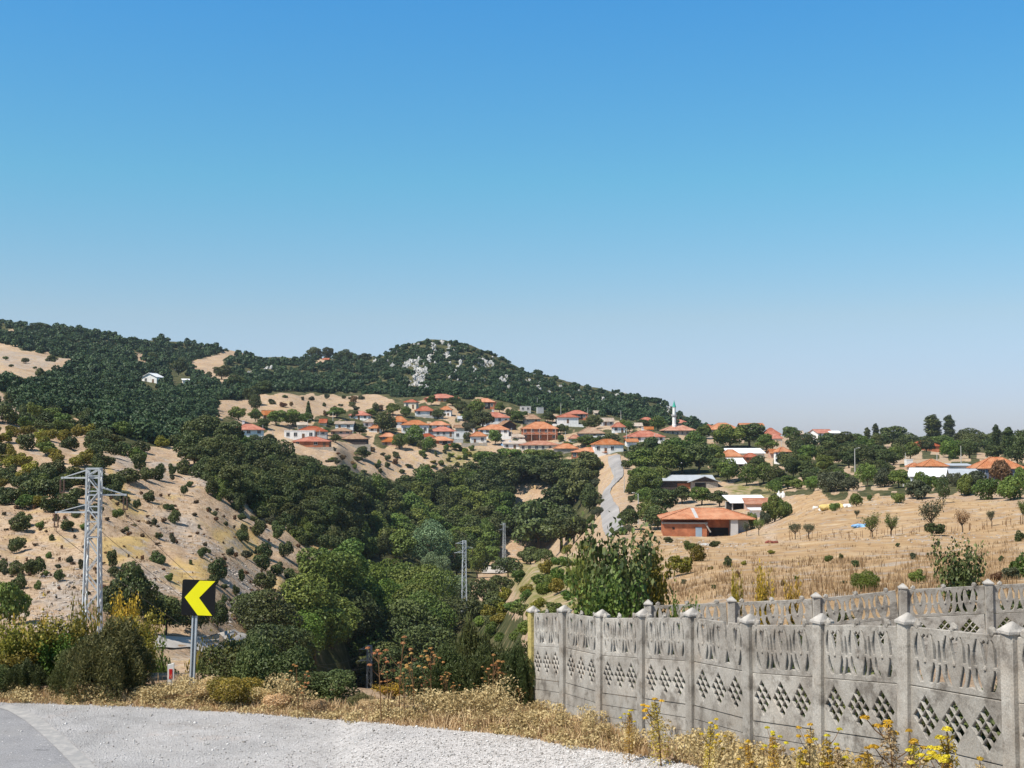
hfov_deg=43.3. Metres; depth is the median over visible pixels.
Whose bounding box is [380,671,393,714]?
dried umbel weed
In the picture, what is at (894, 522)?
fruit tree
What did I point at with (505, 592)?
slope bush
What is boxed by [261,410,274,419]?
house
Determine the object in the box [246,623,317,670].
broadleaf tree
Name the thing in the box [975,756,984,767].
flowering weed
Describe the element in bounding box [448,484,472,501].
broadleaf tree
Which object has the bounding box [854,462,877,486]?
hedge bush
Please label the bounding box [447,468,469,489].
broadleaf tree
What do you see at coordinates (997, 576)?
field bush
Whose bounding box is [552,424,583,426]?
yard wall
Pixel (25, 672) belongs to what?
roadside shrub
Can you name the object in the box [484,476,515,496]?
broadleaf tree
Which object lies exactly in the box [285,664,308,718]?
dried umbel weed
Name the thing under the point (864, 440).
broadleaf tree
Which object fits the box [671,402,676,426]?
minaret
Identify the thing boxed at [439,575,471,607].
willow tree
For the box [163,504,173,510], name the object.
hillside bush
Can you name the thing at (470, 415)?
broadleaf tree
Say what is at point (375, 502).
broadleaf tree
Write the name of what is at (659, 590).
fig bush
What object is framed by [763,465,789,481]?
broadleaf tree
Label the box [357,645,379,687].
lattice pylon
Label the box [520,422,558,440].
house
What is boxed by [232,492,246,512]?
hillside bush
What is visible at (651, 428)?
house
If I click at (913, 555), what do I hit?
field bush
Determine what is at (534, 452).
broadleaf tree
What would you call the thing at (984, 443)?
broadleaf tree
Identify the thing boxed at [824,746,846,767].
flowering weed
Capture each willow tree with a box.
[405,518,453,563]
[420,552,451,573]
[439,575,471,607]
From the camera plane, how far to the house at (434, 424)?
585.83 m
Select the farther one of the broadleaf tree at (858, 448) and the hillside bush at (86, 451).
the broadleaf tree at (858, 448)
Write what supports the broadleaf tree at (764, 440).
on the ground at (528, 487)
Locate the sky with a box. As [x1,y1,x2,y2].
[0,0,1023,438]
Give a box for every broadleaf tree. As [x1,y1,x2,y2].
[0,581,32,623]
[21,358,29,362]
[28,322,50,328]
[35,367,46,376]
[45,355,58,361]
[103,582,128,616]
[109,561,158,613]
[138,592,167,630]
[147,352,158,358]
[153,595,185,634]
[169,358,188,374]
[172,429,202,459]
[177,445,211,463]
[177,599,218,628]
[180,418,208,437]
[195,456,211,472]
[196,438,219,460]
[197,414,220,437]
[198,437,224,449]
[204,457,232,474]
[210,600,228,630]
[212,365,232,378]
[212,420,244,441]
[214,433,234,452]
[215,452,237,464]
[216,464,241,489]
[218,441,245,464]
[226,373,247,383]
[226,626,273,662]
[228,406,246,419]
[228,588,273,630]
[233,477,256,497]
[235,435,250,443]
[235,469,255,484]
[237,442,263,465]
[237,463,259,470]
[237,588,304,642]
[242,385,260,399]
[244,467,273,487]
[245,487,270,504]
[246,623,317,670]
[247,408,262,421]
[248,394,261,408]
[248,434,262,443]
[249,439,276,452]
[252,457,276,472]
[255,380,273,393]
[255,437,277,458]
[255,470,275,494]
[258,419,269,427]
[262,434,277,440]
[262,454,279,468]
[266,410,287,425]
[266,495,291,512]
[268,439,297,461]
[272,490,293,500]
[273,474,290,490]
[273,610,325,648]
[276,502,309,521]
[276,573,339,624]
[279,463,297,482]
[279,481,303,504]
[280,468,310,491]
[282,457,307,471]
[284,409,305,426]
[288,600,351,664]
[295,547,366,596]
[299,499,324,515]
[300,412,313,422]
[300,462,320,483]
[300,483,316,498]
[301,509,325,526]
[303,456,328,474]
[303,488,325,506]
[306,347,324,356]
[310,474,330,488]
[316,491,339,513]
[316,500,338,525]
[316,537,370,589]
[318,485,334,496]
[319,594,362,649]
[321,464,351,485]
[322,347,333,357]
[326,407,345,417]
[326,487,354,507]
[327,474,349,495]
[330,434,340,442]
[332,507,353,530]
[334,349,353,358]
[335,587,383,653]
[343,526,364,545]
[345,501,363,515]
[345,576,384,616]
[346,485,367,503]
[346,513,363,531]
[347,471,363,485]
[347,623,390,676]
[351,472,374,493]
[351,610,402,655]
[351,656,392,688]
[354,423,367,433]
[354,446,371,459]
[355,494,372,508]
[356,564,388,594]
[356,641,414,679]
[357,353,371,359]
[359,532,379,558]
[361,521,370,535]
[363,499,383,511]
[363,504,391,519]
[364,513,378,528]
[365,409,376,417]
[365,472,386,499]
[365,560,391,578]
[367,511,388,534]
[368,600,421,643]
[370,583,404,607]
[371,402,379,412]
[371,526,387,539]
[372,535,393,560]
[373,410,395,433]
[373,634,433,681]
[375,558,403,569]
[376,477,393,493]
[376,577,417,603]
[377,527,401,554]
[377,563,417,584]
[378,487,403,512]
[378,599,443,647]
[384,513,408,528]
[385,403,400,414]
[385,582,440,612]
[386,498,406,515]
[388,482,405,496]
[388,528,416,559]
[388,563,440,595]
[391,433,407,448]
[393,518,415,529]
[394,624,457,665]
[395,474,416,487]
[396,483,413,498]
[396,521,413,533]
[398,567,458,602]
[400,406,410,416]
[400,510,418,523]
[400,589,458,636]
[403,491,422,511]
[404,424,424,444]
[407,562,448,581]
[408,508,429,526]
[409,499,440,513]
[410,480,433,501]
[410,501,430,517]
[410,528,435,557]
[412,463,434,485]
[422,436,436,451]
[426,511,451,530]
[427,395,435,402]
[427,473,449,493]
[429,504,453,521]
[431,408,445,418]
[432,488,455,504]
[433,596,472,634]
[434,545,456,565]
[435,471,455,486]
[437,465,460,479]
[439,513,462,529]
[443,489,464,508]
[443,554,468,574]
[444,532,457,545]
[445,529,460,544]
[446,397,457,405]
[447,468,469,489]
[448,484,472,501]
[448,506,459,521]
[448,526,462,531]
[450,443,460,448]
[453,504,469,515]
[453,514,474,527]
[453,529,466,538]
[454,536,476,555]
[455,400,467,412]
[457,499,477,510]
[459,461,479,472]
[459,509,479,520]
[460,525,482,542]
[461,473,482,490]
[462,410,474,422]
[462,422,475,430]
[462,491,478,502]
[463,432,470,439]
[463,516,481,531]
[465,399,485,411]
[465,530,478,542]
[465,578,500,601]
[465,599,481,618]
[466,470,479,480]
[467,490,489,510]
[467,542,489,577]
[470,411,494,426]
[471,462,507,484]
[471,482,492,491]
[474,451,499,465]
[474,539,500,550]
[475,505,496,519]
[476,531,500,546]
[477,518,495,534]
[479,490,502,508]
[480,452,511,473]
[480,468,500,489]
[481,590,505,611]
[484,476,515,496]
[485,545,499,561]
[487,517,503,536]
[488,429,501,444]
[489,505,511,516]
[489,575,514,589]
[490,511,509,528]
[490,557,522,576]
[494,402,505,412]
[496,448,522,458]
[496,455,523,483]
[498,491,515,508]
[501,501,535,542]
[507,456,534,480]
[510,497,559,548]
[511,410,524,422]
[516,546,540,563]
[518,453,542,463]
[523,449,543,455]
[526,458,558,482]
[533,548,554,561]
[539,504,576,552]
[540,458,568,484]
[541,411,556,421]
[541,450,562,459]
[541,483,577,506]
[553,460,575,476]
[556,424,565,433]
[557,466,582,502]
[558,513,586,543]
[565,466,595,506]
[570,451,603,469]
[571,435,598,445]
[579,483,601,511]
[582,415,603,426]
[601,433,620,441]
[622,508,638,524]
[623,421,634,431]
[623,442,651,456]
[626,447,663,471]
[626,474,645,492]
[630,466,653,483]
[635,487,652,501]
[636,419,649,426]
[636,499,656,522]
[640,468,663,489]
[642,436,659,451]
[644,505,667,529]
[649,415,666,430]
[649,442,680,474]
[650,487,678,509]
[654,465,670,477]
[656,437,690,450]
[663,444,694,473]
[672,485,693,503]
[682,430,706,447]
[683,441,716,473]
[689,486,710,504]
[696,425,711,436]
[707,443,725,457]
[708,490,728,505]
[709,457,726,476]
[713,424,745,447]
[716,458,738,481]
[737,423,765,446]
[737,462,757,485]
[747,455,767,467]
[755,433,778,451]
[755,462,770,482]
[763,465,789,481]
[775,475,796,489]
[776,451,785,463]
[778,452,803,466]
[782,426,801,437]
[782,457,800,476]
[785,435,804,447]
[789,439,806,454]
[791,461,823,471]
[797,444,816,457]
[797,455,811,462]
[799,432,817,445]
[799,467,821,476]
[801,471,816,488]
[814,446,827,458]
[814,454,834,469]
[815,432,835,446]
[817,449,840,461]
[817,469,833,477]
[820,440,839,450]
[826,464,843,475]
[832,431,858,443]
[833,469,849,486]
[837,441,858,449]
[837,448,860,467]
[838,445,857,452]
[845,433,868,438]
[851,444,870,455]
[854,436,875,446]
[856,459,881,475]
[857,447,877,464]
[869,432,884,444]
[870,444,887,452]
[872,434,889,443]
[873,449,903,463]
[875,460,895,473]
[879,425,906,442]
[887,446,902,464]
[887,469,910,487]
[890,443,906,455]
[891,436,909,446]
[899,432,919,442]
[902,442,921,458]
[916,438,935,451]
[928,435,953,444]
[936,474,949,502]
[939,439,964,458]
[953,430,967,441]
[957,427,984,434]
[957,438,980,457]
[960,433,986,442]
[961,433,979,454]
[978,437,1001,448]
[981,433,992,438]
[985,444,1001,457]
[988,459,1012,480]
[1004,430,1023,463]
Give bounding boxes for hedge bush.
[747,512,756,529]
[760,511,770,525]
[761,494,786,521]
[765,479,782,493]
[775,499,792,516]
[790,478,803,488]
[803,475,825,490]
[817,470,845,491]
[828,503,839,510]
[837,477,859,490]
[849,493,862,506]
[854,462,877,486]
[874,468,894,486]
[891,492,904,502]
[905,479,931,498]
[913,471,926,479]
[917,475,937,491]
[924,523,945,533]
[947,472,961,486]
[956,473,972,495]
[969,470,986,486]
[971,478,1000,499]
[996,475,1022,499]
[1013,466,1023,491]
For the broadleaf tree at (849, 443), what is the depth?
520.80 m
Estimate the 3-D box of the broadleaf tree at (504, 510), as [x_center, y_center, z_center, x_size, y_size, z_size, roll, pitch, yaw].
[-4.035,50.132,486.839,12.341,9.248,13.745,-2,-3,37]
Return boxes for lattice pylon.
[53,468,127,634]
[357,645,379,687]
[454,540,472,612]
[500,523,506,557]
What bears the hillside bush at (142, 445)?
on the ground at (528, 487)
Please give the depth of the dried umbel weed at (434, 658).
20.27 m
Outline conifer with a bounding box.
[306,401,311,412]
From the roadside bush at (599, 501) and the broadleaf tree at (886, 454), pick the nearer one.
the roadside bush at (599, 501)
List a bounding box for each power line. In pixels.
[57,532,357,667]
[62,497,351,664]
[137,525,375,670]
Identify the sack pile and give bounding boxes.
[777,491,784,497]
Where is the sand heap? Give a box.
[819,503,843,510]
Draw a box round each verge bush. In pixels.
[62,681,93,695]
[159,694,179,702]
[191,675,232,701]
[206,676,263,704]
[248,685,274,703]
[262,693,296,707]
[302,699,328,711]
[346,692,375,707]
[358,699,390,710]
[370,681,409,698]
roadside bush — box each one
[587,514,595,523]
[591,478,599,485]
[593,507,603,516]
[596,499,604,504]
[618,528,627,534]
[621,460,630,468]
[625,525,633,533]
[628,495,634,501]
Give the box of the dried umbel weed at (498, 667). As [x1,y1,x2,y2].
[487,661,502,681]
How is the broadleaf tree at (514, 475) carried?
on the ground at (528, 487)
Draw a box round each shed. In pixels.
[646,475,719,489]
[722,495,763,509]
[742,498,770,510]
[747,507,760,517]
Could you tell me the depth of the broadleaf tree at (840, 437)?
574.40 m
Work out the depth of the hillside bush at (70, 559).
146.69 m
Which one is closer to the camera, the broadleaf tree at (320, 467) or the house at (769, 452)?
the broadleaf tree at (320, 467)
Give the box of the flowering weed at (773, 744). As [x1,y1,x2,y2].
[762,726,788,767]
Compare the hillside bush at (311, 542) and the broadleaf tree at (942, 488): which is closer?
the hillside bush at (311, 542)
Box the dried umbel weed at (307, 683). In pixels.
[300,674,309,711]
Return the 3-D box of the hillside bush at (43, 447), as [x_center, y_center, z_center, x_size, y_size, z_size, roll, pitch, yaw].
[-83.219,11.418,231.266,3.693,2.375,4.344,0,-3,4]
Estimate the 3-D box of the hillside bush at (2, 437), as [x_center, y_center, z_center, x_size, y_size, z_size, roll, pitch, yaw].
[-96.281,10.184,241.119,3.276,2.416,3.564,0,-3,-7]
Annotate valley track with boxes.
[482,565,519,572]
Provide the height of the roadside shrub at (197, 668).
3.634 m
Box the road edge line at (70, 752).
[0,704,95,767]
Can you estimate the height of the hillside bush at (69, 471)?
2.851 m
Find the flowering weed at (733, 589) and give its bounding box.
[731,569,742,615]
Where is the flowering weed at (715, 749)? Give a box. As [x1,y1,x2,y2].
[706,735,726,767]
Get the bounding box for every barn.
[657,508,756,536]
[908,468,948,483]
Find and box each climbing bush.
[0,615,24,648]
[0,615,47,660]
[0,641,48,667]
[8,593,51,640]
[17,605,85,669]
[31,624,75,684]
[37,610,91,648]
[61,582,102,635]
[107,577,141,628]
[114,598,167,653]
[140,635,161,679]
[143,614,168,672]
[183,629,213,672]
[196,613,240,673]
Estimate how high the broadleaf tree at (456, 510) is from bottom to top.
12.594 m
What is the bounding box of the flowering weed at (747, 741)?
[737,739,764,767]
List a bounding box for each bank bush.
[268,399,275,403]
[350,396,357,402]
[353,456,361,460]
[392,451,399,457]
[392,458,397,464]
[418,450,425,454]
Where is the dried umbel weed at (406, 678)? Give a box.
[397,669,413,714]
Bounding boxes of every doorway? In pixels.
[695,483,705,487]
[709,528,727,535]
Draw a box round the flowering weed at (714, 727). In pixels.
[699,718,719,767]
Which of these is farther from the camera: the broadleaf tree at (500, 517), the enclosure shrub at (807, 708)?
the broadleaf tree at (500, 517)
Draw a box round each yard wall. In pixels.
[308,447,333,450]
[348,444,370,451]
[416,415,442,418]
[461,442,486,446]
[486,435,510,439]
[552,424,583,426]
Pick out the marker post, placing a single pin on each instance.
(170, 669)
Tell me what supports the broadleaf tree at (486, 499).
on the ground at (528, 487)
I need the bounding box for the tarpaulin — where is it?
[851,524,866,527]
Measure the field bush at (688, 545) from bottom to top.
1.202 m
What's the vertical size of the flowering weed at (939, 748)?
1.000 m
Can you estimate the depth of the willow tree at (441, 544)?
393.01 m
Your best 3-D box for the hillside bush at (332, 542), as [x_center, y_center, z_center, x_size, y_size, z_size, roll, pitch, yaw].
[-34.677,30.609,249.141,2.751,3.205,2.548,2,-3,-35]
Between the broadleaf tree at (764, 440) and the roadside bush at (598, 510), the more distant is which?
the broadleaf tree at (764, 440)
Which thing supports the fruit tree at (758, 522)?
on the ground at (528, 487)
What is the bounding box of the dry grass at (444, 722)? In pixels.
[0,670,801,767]
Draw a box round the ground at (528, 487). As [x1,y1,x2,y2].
[0,323,1023,766]
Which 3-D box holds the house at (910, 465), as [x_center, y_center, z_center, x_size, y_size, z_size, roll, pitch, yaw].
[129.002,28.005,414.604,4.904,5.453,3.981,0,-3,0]
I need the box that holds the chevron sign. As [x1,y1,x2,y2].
[181,579,215,683]
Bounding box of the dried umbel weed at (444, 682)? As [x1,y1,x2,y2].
[440,672,450,691]
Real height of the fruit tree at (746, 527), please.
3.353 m
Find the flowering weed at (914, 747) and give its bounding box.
[886,729,929,767]
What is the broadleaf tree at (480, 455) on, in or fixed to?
on the ground at (528, 487)
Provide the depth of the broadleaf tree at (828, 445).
523.20 m
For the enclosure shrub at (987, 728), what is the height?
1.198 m
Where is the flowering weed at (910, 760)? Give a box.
[903,745,933,767]
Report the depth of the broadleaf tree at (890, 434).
651.88 m
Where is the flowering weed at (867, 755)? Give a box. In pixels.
[854,746,888,767]
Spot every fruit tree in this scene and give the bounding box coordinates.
[741,520,750,535]
[753,519,764,535]
[788,522,801,538]
[803,523,814,538]
[861,511,881,536]
[884,511,898,533]
[915,495,945,532]
[953,508,970,531]
[986,510,994,525]
[1017,499,1023,515]
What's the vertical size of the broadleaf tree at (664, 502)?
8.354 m
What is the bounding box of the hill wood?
[0,319,712,445]
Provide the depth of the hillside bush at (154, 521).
188.63 m
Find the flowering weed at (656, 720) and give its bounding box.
[640,697,673,767]
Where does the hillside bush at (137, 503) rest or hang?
on the ground at (528, 487)
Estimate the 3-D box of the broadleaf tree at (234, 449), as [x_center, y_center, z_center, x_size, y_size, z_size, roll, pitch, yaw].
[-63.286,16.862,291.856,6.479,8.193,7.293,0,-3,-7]
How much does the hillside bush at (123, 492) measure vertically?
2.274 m
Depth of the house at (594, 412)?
710.32 m
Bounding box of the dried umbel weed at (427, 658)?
[417,647,432,701]
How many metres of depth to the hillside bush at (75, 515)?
168.62 m
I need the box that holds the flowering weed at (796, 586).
[782,563,802,624]
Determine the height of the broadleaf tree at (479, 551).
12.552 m
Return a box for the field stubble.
[0,399,1023,628]
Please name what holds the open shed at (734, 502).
on the ground at (528, 487)
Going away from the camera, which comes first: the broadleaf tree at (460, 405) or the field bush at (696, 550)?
the field bush at (696, 550)
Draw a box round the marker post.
[167,663,173,684]
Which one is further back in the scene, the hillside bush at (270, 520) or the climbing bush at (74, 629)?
the hillside bush at (270, 520)
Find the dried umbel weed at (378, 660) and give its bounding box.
[365,647,388,721]
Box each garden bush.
[407,437,414,444]
[416,441,423,448]
[505,408,513,415]
[555,407,566,414]
[557,435,564,440]
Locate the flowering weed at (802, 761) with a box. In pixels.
[795,747,809,767]
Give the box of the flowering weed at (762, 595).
[752,558,774,624]
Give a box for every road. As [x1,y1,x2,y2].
[0,708,74,767]
[154,629,245,652]
[600,454,623,535]
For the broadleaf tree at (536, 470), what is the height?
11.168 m
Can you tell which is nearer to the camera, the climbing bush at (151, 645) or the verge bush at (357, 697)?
the verge bush at (357, 697)
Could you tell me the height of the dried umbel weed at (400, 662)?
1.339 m
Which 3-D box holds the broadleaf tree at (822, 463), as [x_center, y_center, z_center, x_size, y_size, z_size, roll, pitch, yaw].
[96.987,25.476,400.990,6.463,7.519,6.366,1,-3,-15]
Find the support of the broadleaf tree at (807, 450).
on the ground at (528, 487)
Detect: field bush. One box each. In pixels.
[544,572,553,582]
[560,544,572,553]
[562,558,571,566]
[663,537,673,542]
[667,555,692,572]
[683,540,695,550]
[689,544,706,560]
[709,540,720,546]
[723,555,731,567]
[824,555,832,561]
[850,569,879,591]
[851,560,859,567]
[908,569,922,582]
[910,553,917,558]
[990,571,1002,580]
[1001,567,1020,578]
[1008,552,1023,572]
[1014,530,1023,541]
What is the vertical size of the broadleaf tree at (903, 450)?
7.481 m
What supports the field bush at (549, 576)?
on the ground at (528, 487)
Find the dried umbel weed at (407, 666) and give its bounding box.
[405,652,422,700]
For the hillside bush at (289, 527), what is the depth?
239.15 m
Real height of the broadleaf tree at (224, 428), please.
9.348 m
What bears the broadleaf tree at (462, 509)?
on the ground at (528, 487)
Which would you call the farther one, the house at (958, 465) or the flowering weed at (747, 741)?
the house at (958, 465)
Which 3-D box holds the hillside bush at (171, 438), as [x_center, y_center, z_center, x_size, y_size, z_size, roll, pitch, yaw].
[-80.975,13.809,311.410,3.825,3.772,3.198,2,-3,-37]
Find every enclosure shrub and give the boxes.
[609,648,634,686]
[633,650,673,701]
[673,652,730,703]
[734,640,835,732]
[796,667,874,728]
[802,666,873,733]
[826,609,859,645]
[852,665,935,739]
[921,615,977,632]
[926,688,1000,736]
[947,709,1000,750]
[960,607,1005,628]
[995,598,1023,626]
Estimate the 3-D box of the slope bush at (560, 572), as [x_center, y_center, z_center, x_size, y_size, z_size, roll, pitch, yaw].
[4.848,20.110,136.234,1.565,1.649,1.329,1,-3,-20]
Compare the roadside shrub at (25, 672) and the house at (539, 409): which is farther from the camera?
the house at (539, 409)
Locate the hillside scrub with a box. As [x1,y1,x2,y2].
[0,491,312,619]
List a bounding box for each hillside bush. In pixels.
[0,400,12,408]
[0,405,18,423]
[0,435,5,441]
[0,442,6,453]
[0,454,9,461]
[0,456,17,466]
[0,467,15,480]
[0,478,8,486]
[0,487,13,497]
[0,494,11,503]
[0,558,7,571]
[1,429,14,442]
[1,488,19,502]
[2,568,8,574]
[3,392,13,404]
[3,443,14,454]
[5,425,20,436]
[7,448,16,456]
[7,465,16,476]
[7,537,26,551]
[8,412,32,423]
[8,514,30,531]
[8,560,23,574]
[9,475,26,487]
[10,573,26,588]
[14,452,32,465]
[15,470,23,475]
[15,494,34,506]
[16,511,32,520]
[17,403,27,413]
[17,415,31,426]
[17,433,36,449]
[18,425,37,434]
[18,477,53,496]
[21,461,38,472]
[22,472,37,482]
[22,559,40,574]
[27,402,43,416]
[28,557,45,574]
[30,468,44,476]
[31,495,45,505]
[33,428,44,438]
[33,473,51,481]
[33,580,41,589]
[34,419,55,430]
[35,441,57,453]
[35,520,44,527]
[36,435,50,443]
[38,412,54,422]
[39,462,53,476]
[39,496,65,512]
[40,429,61,438]
[40,467,58,483]
[43,407,61,416]
[45,551,51,557]
[46,403,59,407]
[46,459,65,472]
[48,448,63,458]
[49,484,62,499]
[51,412,71,420]
[52,419,72,431]
[52,454,64,461]
[52,476,72,489]
[53,569,64,580]
[58,488,80,503]
[59,429,72,439]
[59,436,79,448]
[59,500,78,509]
[60,519,74,529]
[61,419,81,426]
[65,466,78,474]
[65,556,73,561]
[68,455,84,465]
[69,474,83,485]
[71,424,83,437]
[72,468,105,486]
[73,487,84,495]
[73,510,79,517]
[78,407,94,419]
[78,414,89,426]
[78,559,82,568]
[79,448,92,454]
[79,452,93,464]
[80,423,95,435]
[83,436,100,447]
[84,441,104,456]
[85,429,104,439]
[87,488,96,498]
[90,457,105,472]
[90,503,103,514]
[93,453,115,467]
[98,427,112,434]
[98,438,110,448]
[103,433,125,443]
[103,475,111,490]
[103,484,117,496]
[104,441,122,454]
[106,549,117,565]
[107,566,120,577]
[108,473,126,486]
[108,479,122,493]
[112,421,132,435]
[112,508,124,517]
[116,441,133,456]
[116,468,143,482]
[119,491,129,504]
[128,446,146,460]
[131,452,146,468]
[132,440,150,451]
[133,499,140,507]
[139,467,154,479]
[143,490,154,501]
[148,550,165,563]
[151,518,156,525]
[152,463,166,480]
[154,435,169,446]
[155,532,162,538]
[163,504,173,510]
[164,573,172,580]
[167,509,180,523]
[168,463,176,474]
[169,434,178,445]
[169,533,175,543]
[176,458,190,474]
[180,485,187,493]
[186,481,193,486]
[188,461,206,477]
[197,547,204,557]
[200,470,217,480]
[204,474,214,480]
[205,477,218,494]
[207,574,219,583]
[208,556,227,578]
[212,486,226,500]
[217,478,228,488]
[221,594,227,601]
[224,489,238,500]
[226,547,234,555]
[230,500,239,510]
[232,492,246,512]
[233,584,239,595]
[235,529,248,541]
[237,513,246,519]
[238,569,244,580]
[240,523,249,542]
[240,550,252,557]
[249,501,261,508]
[250,515,257,520]
[251,519,265,535]
[252,505,268,518]
[252,572,276,588]
[253,553,270,568]
[255,541,272,557]
[264,507,278,518]
[264,515,275,524]
[270,561,283,574]
[271,520,285,538]
[273,516,282,525]
[278,512,294,526]
[278,541,293,556]
[283,568,305,582]
[286,523,297,533]
[290,529,310,538]
[292,511,299,525]
[296,526,308,545]
[297,516,308,527]
[303,522,316,531]
[307,532,314,546]
[307,559,319,580]
[310,529,319,543]
[312,523,325,535]
[318,534,329,549]
[324,527,341,536]
[327,535,339,549]
[333,536,346,550]
[341,532,346,542]
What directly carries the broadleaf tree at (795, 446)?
on the ground at (528, 487)
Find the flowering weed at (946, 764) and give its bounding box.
[937,754,953,767]
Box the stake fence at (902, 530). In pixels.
[789,515,1022,540]
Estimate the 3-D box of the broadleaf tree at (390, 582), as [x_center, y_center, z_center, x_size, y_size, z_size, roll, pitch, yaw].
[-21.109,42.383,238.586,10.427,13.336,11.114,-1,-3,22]
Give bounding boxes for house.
[142,373,162,383]
[241,420,265,439]
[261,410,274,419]
[284,430,314,439]
[292,437,332,446]
[296,422,306,429]
[299,426,328,438]
[318,419,327,425]
[330,428,352,436]
[334,421,355,431]
[341,433,369,444]
[348,411,371,420]
[362,419,376,429]
[368,425,381,432]
[378,433,393,439]
[381,437,395,446]
[393,416,406,427]
[400,420,429,433]
[403,399,419,408]
[414,406,432,415]
[423,394,458,401]
[423,433,435,438]
[428,427,455,438]
[429,421,450,427]
[433,436,453,445]
[440,406,452,415]
[453,425,465,430]
[454,431,468,438]
[469,429,486,442]
[477,424,510,435]
[481,398,496,409]
[486,410,510,425]
[498,420,517,429]
[501,439,525,448]
[512,434,524,438]
[518,440,559,450]
[520,406,530,412]
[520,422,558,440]
[523,414,540,424]
[536,407,543,413]
[552,443,578,453]
[555,414,578,423]
[564,410,587,419]
[567,435,578,442]
[570,447,606,458]
[576,427,604,435]
[590,439,624,456]
[592,410,598,414]
[601,418,614,425]
[611,422,625,432]
[623,428,665,442]
[623,438,638,446]
[633,423,642,427]
[644,426,653,430]
[710,423,735,436]
[722,449,742,459]
[724,448,764,457]
[727,458,746,466]
[737,423,764,435]
[743,453,757,461]
[764,428,781,435]
[766,449,774,457]
[771,433,782,440]
[772,447,791,463]
[809,429,830,439]
[828,431,839,437]
[904,459,912,464]
[905,463,916,469]
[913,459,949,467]
[914,440,940,451]
[944,463,970,468]
[948,469,984,478]
[966,457,1023,478]
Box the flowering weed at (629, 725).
[619,709,635,761]
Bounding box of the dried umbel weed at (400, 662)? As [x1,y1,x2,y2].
[383,635,416,710]
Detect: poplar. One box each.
[863,427,870,438]
[871,423,878,434]
[923,414,942,438]
[942,415,955,436]
[991,424,1000,445]
[1001,427,1013,456]
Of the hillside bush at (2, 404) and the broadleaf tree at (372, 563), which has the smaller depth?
the broadleaf tree at (372, 563)
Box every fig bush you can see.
[556,518,619,676]
[567,551,648,684]
[572,501,660,617]
[617,533,678,617]
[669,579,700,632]
[927,527,988,612]
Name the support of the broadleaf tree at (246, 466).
on the ground at (528, 487)
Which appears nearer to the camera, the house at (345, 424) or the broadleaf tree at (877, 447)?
the broadleaf tree at (877, 447)
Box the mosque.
[659,424,694,434]
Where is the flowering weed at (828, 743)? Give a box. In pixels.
[812,727,848,767]
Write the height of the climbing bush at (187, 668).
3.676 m
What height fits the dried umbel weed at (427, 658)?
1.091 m
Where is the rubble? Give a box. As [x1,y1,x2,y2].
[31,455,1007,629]
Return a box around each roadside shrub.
[0,656,50,697]
[0,664,13,690]
[22,651,57,683]
[46,646,90,696]
[54,633,98,677]
[62,614,157,703]
[103,649,144,691]
[154,657,178,672]
[195,639,247,681]
[196,659,209,673]
[231,633,280,691]
[253,645,317,692]
[285,671,329,700]
[301,668,359,704]
[394,661,431,703]
[422,642,471,703]
[450,610,507,698]
[452,638,524,708]
[498,638,535,706]
[501,638,539,671]
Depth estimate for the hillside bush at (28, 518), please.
167.15 m
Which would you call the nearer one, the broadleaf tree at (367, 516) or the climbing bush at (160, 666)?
the climbing bush at (160, 666)
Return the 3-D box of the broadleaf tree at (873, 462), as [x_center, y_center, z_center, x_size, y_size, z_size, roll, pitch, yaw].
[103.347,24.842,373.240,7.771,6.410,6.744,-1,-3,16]
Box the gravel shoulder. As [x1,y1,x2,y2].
[0,701,693,767]
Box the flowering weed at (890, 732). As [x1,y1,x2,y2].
[859,715,918,767]
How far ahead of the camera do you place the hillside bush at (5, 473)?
199.23 m
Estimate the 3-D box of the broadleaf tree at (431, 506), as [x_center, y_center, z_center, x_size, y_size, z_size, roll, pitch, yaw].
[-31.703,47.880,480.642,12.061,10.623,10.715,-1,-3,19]
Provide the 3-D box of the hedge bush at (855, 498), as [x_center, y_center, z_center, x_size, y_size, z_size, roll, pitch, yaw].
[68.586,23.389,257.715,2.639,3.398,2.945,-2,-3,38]
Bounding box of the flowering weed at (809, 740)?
[789,723,818,767]
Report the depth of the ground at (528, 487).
208.74 m
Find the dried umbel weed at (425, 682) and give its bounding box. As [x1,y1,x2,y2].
[421,679,430,702]
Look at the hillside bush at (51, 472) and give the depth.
202.01 m
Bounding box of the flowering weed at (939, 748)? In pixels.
[924,726,960,767]
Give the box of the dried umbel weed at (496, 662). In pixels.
[492,653,506,701]
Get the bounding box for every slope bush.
[473,615,483,627]
[480,604,496,617]
[483,615,498,629]
[483,621,496,637]
[489,597,505,607]
[489,613,505,623]
[494,632,504,641]
[496,602,507,613]
[499,587,512,599]
[503,599,520,612]
[509,628,518,641]
[511,570,525,584]
[511,602,528,615]
[517,620,527,634]
[519,583,533,592]
[519,589,531,602]
[530,597,546,607]
[531,574,544,584]
[535,582,551,594]
[537,578,549,594]
[538,560,552,573]
[546,601,562,612]
[548,578,564,592]
[550,556,566,564]
[550,567,564,579]
[560,590,570,600]
[564,572,577,585]
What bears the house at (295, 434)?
on the ground at (528, 487)
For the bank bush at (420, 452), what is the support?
on the ground at (528, 487)
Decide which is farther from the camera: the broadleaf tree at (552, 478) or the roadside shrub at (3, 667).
the broadleaf tree at (552, 478)
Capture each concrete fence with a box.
[526,605,1023,767]
[643,579,1023,671]
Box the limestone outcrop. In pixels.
[248,340,670,412]
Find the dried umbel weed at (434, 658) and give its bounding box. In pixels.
[428,651,444,694]
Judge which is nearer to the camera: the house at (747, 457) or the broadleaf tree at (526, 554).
the broadleaf tree at (526, 554)

